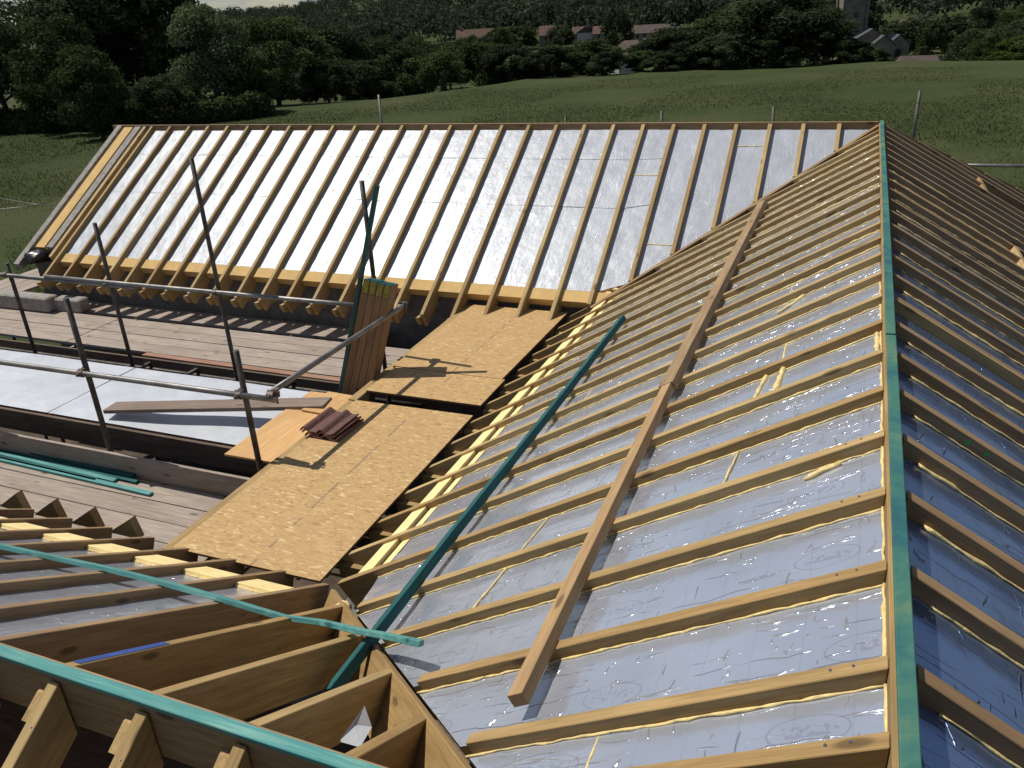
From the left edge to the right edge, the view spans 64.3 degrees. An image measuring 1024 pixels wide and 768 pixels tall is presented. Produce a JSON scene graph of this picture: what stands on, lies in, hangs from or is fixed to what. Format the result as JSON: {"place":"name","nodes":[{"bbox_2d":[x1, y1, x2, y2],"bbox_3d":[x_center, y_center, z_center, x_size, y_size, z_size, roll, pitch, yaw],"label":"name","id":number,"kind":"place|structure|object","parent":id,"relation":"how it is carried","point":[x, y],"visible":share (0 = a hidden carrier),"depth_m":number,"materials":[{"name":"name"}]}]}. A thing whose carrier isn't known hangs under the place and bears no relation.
{"place":"outdoors","nodes":[
{"label":"outdoors","id":0,"kind":"place"},
{"bbox_2d":[1,0,331,29],"label":"sky","id":1,"kind":"structure","parent":0,"point":[221,4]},
{"bbox_2d":[0,0,1023,345],"bbox_3d":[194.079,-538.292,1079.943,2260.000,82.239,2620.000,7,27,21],"label":"ground","id":2,"kind":"structure","parent":0,"point":[906,90],"depth_m":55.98,"materials":[{"name":"green plant"}]},
{"bbox_2d":[0,16,44,129],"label":"tree","id":3,"kind":"object","parent":2,"relation":"on","point":[9,39],"visible":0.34,"depth_m":60.08,"materials":[{"name":"green plant"}]},
{"bbox_2d":[4,11,126,132],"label":"tree","id":4,"kind":"object","parent":2,"relation":"on","point":[50,41],"visible":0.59,"depth_m":56.15,"materials":[{"name":"green plant"}]},
{"bbox_2d":[0,0,162,109],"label":"tree","id":5,"kind":"object","parent":2,"relation":"on","point":[83,11],"visible":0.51,"depth_m":63.09,"materials":[{"name":"green plant"}]},
{"bbox_2d":[47,42,132,138],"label":"tree","id":6,"kind":"object","parent":2,"relation":"on","point":[75,67],"visible":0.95,"depth_m":52.90,"materials":[{"name":"green plant"}]},
{"bbox_2d":[0,486,186,543],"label":"scaffold board","id":7,"kind":"object","parent":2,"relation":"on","point":[163,532],"visible":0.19,"depth_m":6.88,"materials":[{"name":"brown wood"}]},
{"bbox_2d":[0,468,206,527],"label":"scaffold board","id":8,"kind":"object","parent":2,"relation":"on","point":[140,507],"visible":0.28,"depth_m":7.13,"materials":[{"name":"brown wood"}]},
{"bbox_2d":[0,507,211,560],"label":"scaffold board","id":9,"kind":"object","parent":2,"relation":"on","point":[158,545],"depth_m":6.49,"materials":[{"name":"brown wood"}]},
{"bbox_2d":[0,90,275,133],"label":"hedge","id":10,"kind":"object","parent":2,"relation":"on","point":[251,104],"visible":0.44,"depth_m":60.03,"materials":[{"name":"green plant"}]},
{"bbox_2d":[86,0,216,89],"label":"tree","id":11,"kind":"object","parent":2,"relation":"on","point":[144,14],"visible":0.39,"depth_m":66.35,"materials":[{"name":"green plant"}]},
{"bbox_2d":[121,73,203,124],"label":"bush","id":12,"kind":"object","parent":2,"relation":"on","point":[155,97],"visible":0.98,"depth_m":53.30,"materials":[{"name":"green plant"}]},
{"bbox_2d":[0,427,398,600],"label":"building plot","id":13,"kind":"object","parent":2,"relation":"on","point":[334,578],"depth_m":12.32,"materials":[{"name":"soil"}]},
{"bbox_2d":[0,157,421,499],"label":"scaffold","id":14,"kind":"object","parent":13,"relation":"on","point":[272,395],"visible":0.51,"depth_m":8.57,"materials":[{"name":"metal"}]},
{"bbox_2d":[0,326,73,343],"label":"scaffold board","id":15,"kind":"object","parent":14,"relation":"on","point":[62,338],"visible":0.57,"depth_m":11.17,"materials":[{"name":"brown wood"}]},
{"bbox_2d":[0,319,92,335],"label":"scaffold board","id":16,"kind":"object","parent":14,"relation":"on","point":[39,326],"visible":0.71,"depth_m":11.44,"materials":[{"name":"brown wood"}]},
{"bbox_2d":[0,312,105,329],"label":"scaffold board","id":17,"kind":"object","parent":14,"relation":"on","point":[51,321],"visible":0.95,"depth_m":11.68,"materials":[{"name":"brown wood"}]},
{"bbox_2d":[0,307,117,323],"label":"scaffold board","id":18,"kind":"object","parent":14,"relation":"on","point":[84,317],"visible":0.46,"depth_m":11.87,"materials":[{"name":"brown wood"}]},
{"bbox_2d":[0,289,56,312],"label":"stone lintel","id":19,"kind":"structure","parent":18,"relation":"on","point":[40,302],"depth_m":12.08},
{"bbox_2d":[0,462,224,511],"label":"scaffold board","id":20,"kind":"object","parent":14,"relation":"on","point":[194,500],"visible":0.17,"depth_m":7.17,"materials":[{"name":"brown wood"}]},
{"bbox_2d":[0,455,98,479],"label":"batten","id":21,"kind":"object","parent":20,"relation":"on","point":[41,465],"visible":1,"depth_m":7.63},
{"bbox_2d":[0,451,117,482],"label":"batten","id":22,"kind":"object","parent":20,"relation":"on","point":[100,476],"visible":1,"depth_m":7.64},
{"bbox_2d":[0,449,139,483],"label":"batten","id":23,"kind":"object","parent":20,"relation":"on","point":[127,479],"visible":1,"depth_m":7.59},
{"bbox_2d":[29,452,135,477],"bbox_3d":[-5.300,0.576,8.187,4.100,0.025,0.050,8,27,23],"label":"batten","id":24,"kind":"object","parent":23,"relation":"on","point":[119,472],"visible":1,"depth_m":7.56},
{"bbox_2d":[0,457,152,496],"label":"batten","id":25,"kind":"object","parent":20,"relation":"on","point":[105,483],"visible":1,"depth_m":7.43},
{"bbox_2d":[0,431,249,496],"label":"toe board","id":26,"kind":"object","parent":14,"relation":"attached to","point":[196,479],"visible":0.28,"depth_m":7.37,"materials":[{"name":"brown wood"}]},
{"bbox_2d":[0,407,268,473],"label":"edge board","id":27,"kind":"object","parent":14,"relation":"attached to","point":[183,449],"visible":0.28,"depth_m":8.03,"materials":[{"name":"brown wood"}]},
{"bbox_2d":[0,338,439,410],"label":"toe board","id":28,"kind":"object","parent":14,"relation":"attached to","point":[229,373],"visible":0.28,"depth_m":9.92,"materials":[{"name":"brown wood"}]},
{"bbox_2d":[68,336,380,376],"bbox_3d":[-3.340,-0.287,9.960,5.500,0.038,0.225,7,27,21],"label":"scaffold board","id":29,"kind":"object","parent":14,"relation":"on","point":[117,345],"visible":0.46,"depth_m":10.15,"materials":[{"name":"brown wood"}]},
{"bbox_2d":[82,330,389,371],"bbox_3d":[-3.252,-0.381,10.156,5.500,0.038,0.225,7,27,21],"label":"scaffold board","id":30,"kind":"object","parent":14,"relation":"on","point":[275,355],"visible":0.54,"depth_m":10.35,"materials":[{"name":"brown wood"}]},
{"bbox_2d":[83,301,389,340],"bbox_3d":[-4.157,-0.890,11.420,5.400,0.038,0.370,7,27,21],"label":"scaffold board","id":31,"kind":"object","parent":14,"relation":"on","point":[337,333],"visible":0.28,"depth_m":11.31,"materials":[{"name":"brown wood"}]},
{"bbox_2d":[53,295,90,312],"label":"stone lintel","id":32,"kind":"structure","parent":31,"relation":"on","point":[80,304],"depth_m":11.98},
{"bbox_2d":[142,352,339,382],"bbox_3d":[-2.712,-0.130,9.541,4.200,0.038,0.090,7,27,22],"label":"scaffold board","id":33,"kind":"object","parent":14,"relation":"on","point":[229,365],"visible":0.58,"depth_m":9.76,"materials":[{"name":"wood"}]},
{"bbox_2d":[95,324,399,364],"bbox_3d":[-3.165,-0.480,10.350,5.500,0.038,0.225,7,27,21],"label":"scaffold board","id":34,"kind":"object","parent":14,"relation":"on","point":[283,347],"visible":0.58,"depth_m":10.51,"materials":[{"name":"brown wood"}]},
{"bbox_2d":[109,318,409,356],"bbox_3d":[-3.077,-0.575,10.546,5.500,0.038,0.225,7,27,21],"label":"scaffold board","id":35,"kind":"object","parent":14,"relation":"on","point":[391,351],"visible":0.38,"depth_m":10.71,"materials":[{"name":"brown wood"}]},
{"bbox_2d":[224,391,364,462],"bbox_3d":[-1.940,0.376,7.410,0.620,0.018,1.300,6,26,20],"label":"plywood sheet","id":36,"kind":"object","parent":14,"relation":"on","point":[279,434],"visible":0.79,"depth_m":7.22,"materials":[{"name":"wood"}]},
{"bbox_2d":[301,391,351,413],"bbox_3d":[-1.707,0.191,7.731,0.400,0.018,0.420,8,27,24],"label":"plywood sheet","id":37,"kind":"object","parent":36,"relation":"on","point":[337,401],"visible":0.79,"depth_m":7.74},
{"bbox_2d":[162,400,353,548],"bbox_3d":[-1.936,0.667,6.638,0.090,0.040,2.420,7,26,21],"label":"edge plank","id":38,"kind":"object","parent":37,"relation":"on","point":[203,518],"visible":0.46,"depth_m":6.26,"materials":[{"name":"brown wood"}]},
{"bbox_2d":[342,278,374,394],"bbox_3d":[-1.569,-0.244,8.143,0.069,1.649,0.233,15,12,6],"label":"leaning timber","id":39,"kind":"object","parent":14,"relation":"on","point":[357,328],"visible":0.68,"depth_m":7.98,"materials":[{"name":"brown wood"}]},
{"bbox_2d":[338,185,379,393],"bbox_3d":[-1.551,-0.679,8.007,0.040,2.541,0.050,14,12,6],"label":"batten","id":40,"kind":"object","parent":14,"relation":"on","point":[362,266],"visible":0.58,"depth_m":7.91,"materials":[{"name":"wood"}]},
{"bbox_2d":[349,279,384,394],"bbox_3d":[-1.499,-0.228,8.135,0.069,1.653,0.233,15,12,6],"label":"leaning timber","id":41,"kind":"object","parent":14,"relation":"on","point":[363,338],"visible":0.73,"depth_m":7.98,"materials":[{"name":"brown wood"}]},
{"bbox_2d":[356,281,390,391],"bbox_3d":[-1.430,-0.208,8.128,0.070,1.649,0.233,15,12,6],"label":"leaning timber","id":42,"kind":"object","parent":14,"relation":"attached to","point":[371,333],"visible":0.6,"depth_m":7.96,"materials":[{"name":"brown wood"}]},
{"bbox_2d":[364,283,398,401],"bbox_3d":[-1.361,-0.191,8.121,0.069,1.653,0.233,15,12,6],"label":"leaning timber","id":43,"kind":"object","parent":14,"relation":"attached to","point":[381,333],"visible":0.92,"depth_m":7.99,"materials":[{"name":"brown wood"}]},
{"bbox_3d":[-4.275,0.021,9.458,5.000,0.200,0.050,7,27,21],"label":"platform joist","id":44,"kind":"object","parent":14,"relation":"on","visible":0},
{"bbox_2d":[0,349,133,414],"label":"insulation sheet","id":45,"kind":"object","parent":44,"relation":"on","point":[35,391],"visible":0.8,"depth_m":9.20,"materials":[{"name":"plastic"}]},
{"bbox_2d":[48,368,308,446],"bbox_3d":[-3.344,0.244,8.478,2.680,0.112,1.200,7,27,21],"label":"insulation sheet","id":46,"kind":"object","parent":44,"relation":"on","point":[230,429],"visible":0.59,"depth_m":8.35,"materials":[{"name":"plastic"}]},
{"bbox_2d":[103,397,331,413],"bbox_3d":[-2.920,0.212,8.002,2.404,0.041,0.216,-1,22,13],"label":"scaffold plank","id":47,"kind":"object","parent":46,"relation":"on","point":[221,405],"visible":0.95,"depth_m":7.96,"materials":[{"name":"wood"}]},
{"bbox_2d":[165,1,261,102],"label":"tree","id":48,"kind":"object","parent":2,"relation":"on","point":[191,25],"visible":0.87,"depth_m":61.71,"materials":[{"name":"green plant"}]},
{"bbox_2d":[214,47,280,102],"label":"tree","id":49,"kind":"object","parent":2,"relation":"on","point":[248,71],"visible":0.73,"depth_m":62.20,"materials":[{"name":"green plant"}]},
{"bbox_2d":[209,14,332,105],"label":"tree","id":50,"kind":"object","parent":2,"relation":"on","point":[303,47],"visible":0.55,"depth_m":72.53,"materials":[{"name":"green plant"}]},
{"bbox_2d":[36,259,583,489],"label":"house wall","id":51,"kind":"structure","parent":2,"relation":"on","point":[407,332],"depth_m":11.08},
{"bbox_2d":[0,669,473,767],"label":"ceiling deck","id":52,"kind":"structure","parent":51,"relation":"attached to","point":[89,748],"depth_m":5.07,"materials":[{"name":"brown wood"}]},
{"bbox_2d":[0,490,425,767],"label":"wing roof","id":53,"kind":"structure","parent":52,"relation":"on","point":[145,674],"depth_m":3.31,"materials":[{"name":"brown wood"}]},
{"bbox_2d":[0,543,423,646],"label":"batten","id":54,"kind":"object","parent":53,"relation":"on","point":[406,640],"visible":0.98,"depth_m":4.13,"materials":[{"name":"wood"}]},
{"bbox_2d":[172,400,472,582],"bbox_3d":[-1.340,0.708,6.392,1.200,0.018,2.400,7,26,21],"label":"osb sheet","id":55,"kind":"object","parent":53,"relation":"on","point":[311,508],"visible":0.86,"depth_m":6.11,"materials":[{"name":"wood"}]},
{"bbox_2d":[305,419,363,441],"bbox_3d":[-1.542,0.368,7.072,0.340,0.048,0.400,8,27,23],"label":"roof tile","id":56,"kind":"object","parent":55,"relation":"on","point":[344,432],"visible":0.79,"depth_m":6.95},
{"bbox_2d":[302,409,360,438],"bbox_3d":[-1.567,0.342,7.083,0.340,0.048,0.400,9,27,24],"label":"roof tile","id":57,"kind":"object","parent":56,"relation":"on","point":[349,424],"visible":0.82,"depth_m":7.05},
{"bbox_2d":[300,407,358,435],"bbox_3d":[-1.587,0.322,7.082,0.340,0.048,0.400,7,27,22],"label":"roof tile","id":58,"kind":"object","parent":57,"relation":"on","point":[329,426],"visible":1,"depth_m":7.05,"materials":[{"name":"ceramic"}]},
{"bbox_2d":[339,705,371,746],"bbox_3d":[-0.548,1.226,2.886,0.121,0.092,0.069,-24,32,-38],"label":"foil scrap","id":59,"kind":"object","parent":53,"relation":"on","point":[357,731],"visible":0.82,"depth_m":2.90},
{"bbox_2d":[13,121,878,337],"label":"wing roof","id":60,"kind":"structure","parent":51,"relation":"on","point":[557,217],"depth_m":10.94,"materials":[{"name":"silver wood"}]},
{"bbox_2d":[348,303,474,400],"bbox_3d":[-1.000,-0.410,8.860,0.090,0.040,2.820,6,26,20],"label":"edge plank","id":61,"kind":"object","parent":60,"relation":"on","point":[361,394],"visible":0.64,"depth_m":8.38,"materials":[{"name":"brown wood"}]},
{"bbox_2d":[366,367,504,406],"bbox_3d":[-0.733,0.017,7.821,1.200,0.018,0.580,7,27,21],"label":"osb sheet","id":62,"kind":"object","parent":61,"relation":"on","point":[469,390],"visible":1,"depth_m":7.79,"materials":[{"name":"wood"}]},
{"bbox_2d":[298,57,353,103],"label":"bush","id":63,"kind":"object","parent":2,"relation":"on","point":[318,77],"visible":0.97,"depth_m":72.62,"materials":[{"name":"green plant"}]},
{"bbox_2d":[285,24,374,101],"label":"tree","id":64,"kind":"object","parent":2,"relation":"on","point":[338,37],"visible":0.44,"depth_m":87.80,"materials":[{"name":"green plant"}]},
{"bbox_2d":[337,59,398,100],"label":"tree","id":65,"kind":"object","parent":2,"relation":"on","point":[360,71],"visible":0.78,"depth_m":81.97,"materials":[{"name":"green plant"}]},
{"bbox_2d":[345,597,397,668],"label":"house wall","id":66,"kind":"structure","parent":2,"relation":"on","point":[354,609],"depth_m":5.06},
{"bbox_2d":[324,120,1023,767],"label":"roof","id":67,"kind":"structure","parent":66,"relation":"on","point":[810,554],"depth_m":3.33,"materials":[{"name":"silver wood"}]},
{"bbox_2d":[324,315,625,691],"bbox_3d":[0.116,0.362,5.469,0.070,0.050,4.750,-25,12,32],"label":"batten","id":68,"kind":"object","parent":67,"relation":"on","point":[356,658],"visible":0.85,"depth_m":4.53,"materials":[{"name":"wood"}]},
{"bbox_2d":[507,383,673,706],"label":"loose beam","id":69,"kind":"structure","parent":67,"relation":"on","point":[528,678],"depth_m":3.22,"materials":[{"name":"brown wood"}]},
{"bbox_2d":[659,199,767,389],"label":"loose beam","id":70,"kind":"structure","parent":67,"relation":"on","point":[675,372],"depth_m":5.91,"materials":[{"name":"brown wood"}]},
{"bbox_2d":[351,36,428,99],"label":"tree","id":71,"kind":"object","parent":2,"relation":"on","point":[382,46],"visible":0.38,"depth_m":97.09,"materials":[{"name":"green plant"}]},
{"bbox_2d":[373,49,439,96],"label":"tree","id":72,"kind":"object","parent":2,"relation":"on","point":[389,69],"visible":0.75,"depth_m":95.40,"materials":[{"name":"green plant"}]},
{"bbox_2d":[415,50,465,91],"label":"tree","id":73,"kind":"object","parent":2,"relation":"on","point":[430,75],"visible":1,"depth_m":78.31,"materials":[{"name":"green plant"}]},
{"bbox_2d":[453,40,510,89],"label":"tree","id":74,"kind":"object","parent":2,"relation":"on","point":[468,53],"visible":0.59,"depth_m":87.99,"materials":[{"name":"green plant"}]},
{"bbox_2d":[456,26,515,42],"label":"house","id":75,"kind":"structure","parent":2,"relation":"on","point":[478,33],"depth_m":274.90,"materials":[{"name":"ceramic"}]},
{"bbox_2d":[486,25,514,61],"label":"tree","id":76,"kind":"object","parent":2,"relation":"on","point":[500,35],"visible":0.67,"depth_m":217.33,"materials":[{"name":"green plant"}]},
{"bbox_2d":[478,43,541,82],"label":"tree","id":77,"kind":"object","parent":2,"relation":"on","point":[498,54],"visible":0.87,"depth_m":83.92,"materials":[{"name":"green plant"}]},
{"bbox_2d":[507,25,538,46],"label":"tree","id":78,"kind":"object","parent":2,"relation":"on","point":[523,32],"visible":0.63,"depth_m":264.83,"materials":[{"name":"green plant"}]},
{"bbox_2d":[518,44,582,77],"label":"bush","id":79,"kind":"object","parent":2,"relation":"on","point":[556,55],"visible":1,"depth_m":81.39,"materials":[{"name":"green plant"}]},
{"bbox_2d":[545,25,575,45],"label":"tree","id":80,"kind":"object","parent":2,"relation":"on","point":[554,38],"visible":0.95,"depth_m":257.46,"materials":[{"name":"green plant"}]},
{"bbox_2d":[130,0,1023,52],"bbox_3d":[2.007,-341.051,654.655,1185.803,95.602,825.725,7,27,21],"label":"woodland","id":81,"kind":"object","parent":2,"relation":"on","point":[381,18],"visible":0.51,"depth_m":297.24,"materials":[{"name":"plant"}]},
{"bbox_2d":[562,37,623,73],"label":"tree","id":82,"kind":"object","parent":2,"relation":"on","point":[588,48],"visible":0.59,"depth_m":90.38,"materials":[{"name":"green plant"}]},
{"bbox_2d":[581,50,630,75],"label":"bush","id":83,"kind":"object","parent":2,"relation":"on","point":[592,66],"visible":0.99,"depth_m":81.42,"materials":[{"name":"green plant"}]},
{"bbox_2d":[598,9,635,45],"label":"tree","id":84,"kind":"object","parent":2,"relation":"on","point":[619,19],"visible":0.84,"depth_m":209.63,"materials":[{"name":"green plant"}]},
{"bbox_2d":[624,50,660,72],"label":"bush","id":85,"kind":"object","parent":2,"relation":"on","point":[635,61],"visible":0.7,"depth_m":84.20,"materials":[{"name":"green plant"}]},
{"bbox_2d":[628,19,669,40],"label":"house","id":86,"kind":"structure","parent":2,"relation":"on","point":[641,31],"depth_m":260.71,"materials":[{"name":"brown tile"}]},
{"bbox_2d":[639,52,688,71],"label":"bush","id":87,"kind":"object","parent":2,"relation":"on","point":[671,57],"visible":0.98,"depth_m":81.69,"materials":[{"name":"green plant"}]},
{"bbox_2d":[634,25,724,69],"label":"tree","id":88,"kind":"object","parent":2,"relation":"on","point":[668,39],"visible":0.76,"depth_m":84.01,"materials":[{"name":"green plant"}]},
{"bbox_2d":[686,36,751,69],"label":"bush","id":89,"kind":"object","parent":2,"relation":"on","point":[733,53],"visible":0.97,"depth_m":80.81,"materials":[{"name":"green plant"}]},
{"bbox_2d":[686,12,765,67],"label":"tree","id":90,"kind":"object","parent":2,"relation":"on","point":[714,28],"visible":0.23,"depth_m":88.91,"materials":[{"name":"green plant"}]},
{"bbox_2d":[711,0,840,67],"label":"tree","id":91,"kind":"object","parent":2,"relation":"on","point":[779,14],"visible":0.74,"depth_m":81.38,"materials":[{"name":"green plant"}]},
{"bbox_2d":[740,29,816,67],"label":"bush","id":92,"kind":"object","parent":2,"relation":"on","point":[792,39],"visible":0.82,"depth_m":80.47,"materials":[{"name":"green plant"}]},
{"bbox_2d":[776,4,862,64],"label":"tree","id":93,"kind":"object","parent":2,"relation":"on","point":[832,17],"visible":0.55,"depth_m":81.24,"materials":[{"name":"green plant"}]},
{"bbox_2d":[819,37,872,64],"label":"bush","id":94,"kind":"object","parent":2,"relation":"on","point":[848,44],"visible":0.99,"depth_m":80.92,"materials":[{"name":"green plant"}]},
{"bbox_2d":[848,46,892,62],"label":"bush","id":95,"kind":"object","parent":2,"relation":"on","point":[871,54],"visible":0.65,"depth_m":81.84,"materials":[{"name":"green plant"}]},
{"bbox_2d":[831,0,910,60],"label":"church","id":96,"kind":"structure","parent":2,"relation":"on","point":[896,45],"depth_m":125.13,"materials":[{"name":"stone"}]},
{"bbox_2d":[867,0,888,30],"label":"tree","id":97,"kind":"object","parent":2,"relation":"on","point":[875,7],"visible":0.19,"depth_m":195.24,"materials":[{"name":"green plant"}]},
{"bbox_2d":[878,20,919,52],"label":"tree","id":98,"kind":"object","parent":2,"relation":"on","point":[904,30],"visible":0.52,"depth_m":159.86,"materials":[{"name":"green plant"}]},
{"bbox_2d":[896,55,940,60],"bbox_3d":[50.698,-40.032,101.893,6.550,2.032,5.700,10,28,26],"label":"house","id":99,"kind":"structure","parent":2,"relation":"on","point":[921,58],"depth_m":101.13,"materials":[{"name":"brown tile"}]},
{"bbox_2d":[913,19,948,55],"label":"tree","id":100,"kind":"object","parent":2,"relation":"on","point":[934,27],"visible":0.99,"depth_m":152.65,"materials":[{"name":"green plant"}]},
{"bbox_2d":[922,14,974,52],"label":"tree","id":101,"kind":"object","parent":2,"relation":"on","point":[953,22],"visible":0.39,"depth_m":161.11,"materials":[{"name":"green plant"}]},
{"bbox_2d":[942,26,983,57],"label":"tree","id":102,"kind":"object","parent":2,"relation":"on","point":[961,41],"visible":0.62,"depth_m":121.83,"materials":[{"name":"green plant"}]},
{"bbox_2d":[967,5,1000,29],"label":"tree","id":103,"kind":"object","parent":2,"relation":"on","point":[983,15],"visible":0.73,"depth_m":184.22,"materials":[{"name":"green plant"}]},
{"bbox_2d":[967,28,1006,60],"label":"tree","id":104,"kind":"object","parent":2,"relation":"on","point":[975,52],"visible":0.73,"depth_m":97.14,"materials":[{"name":"green plant"}]},
{"bbox_2d":[983,35,1023,60],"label":"bush","id":105,"kind":"object","parent":2,"relation":"on","point":[1002,55],"visible":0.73,"depth_m":94.62,"materials":[{"name":"green plant"}]},
{"bbox_2d":[992,11,1020,29],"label":"tree","id":106,"kind":"object","parent":2,"relation":"on","point":[1007,17],"visible":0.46,"depth_m":170.45,"materials":[{"name":"green plant"}]},
{"bbox_2d":[997,18,1023,38],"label":"tree","id":107,"kind":"object","parent":2,"relation":"on","point":[1018,24],"visible":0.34,"depth_m":118.08,"materials":[{"name":"green plant"}]},
{"bbox_3d":[-0.581,-0.069,8.239,1.100,0.100,0.047,7,27,21],"label":"support joist","id":108,"kind":"object","parent":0,"visible":0},
{"bbox_2d":[393,304,567,378],"bbox_3d":[-0.282,-0.502,8.887,1.210,0.018,1.944,7,27,22],"label":"osb sheet","id":109,"kind":"object","parent":108,"relation":"on","point":[497,342],"visible":0.93,"depth_m":8.74,"materials":[{"name":"wood"}]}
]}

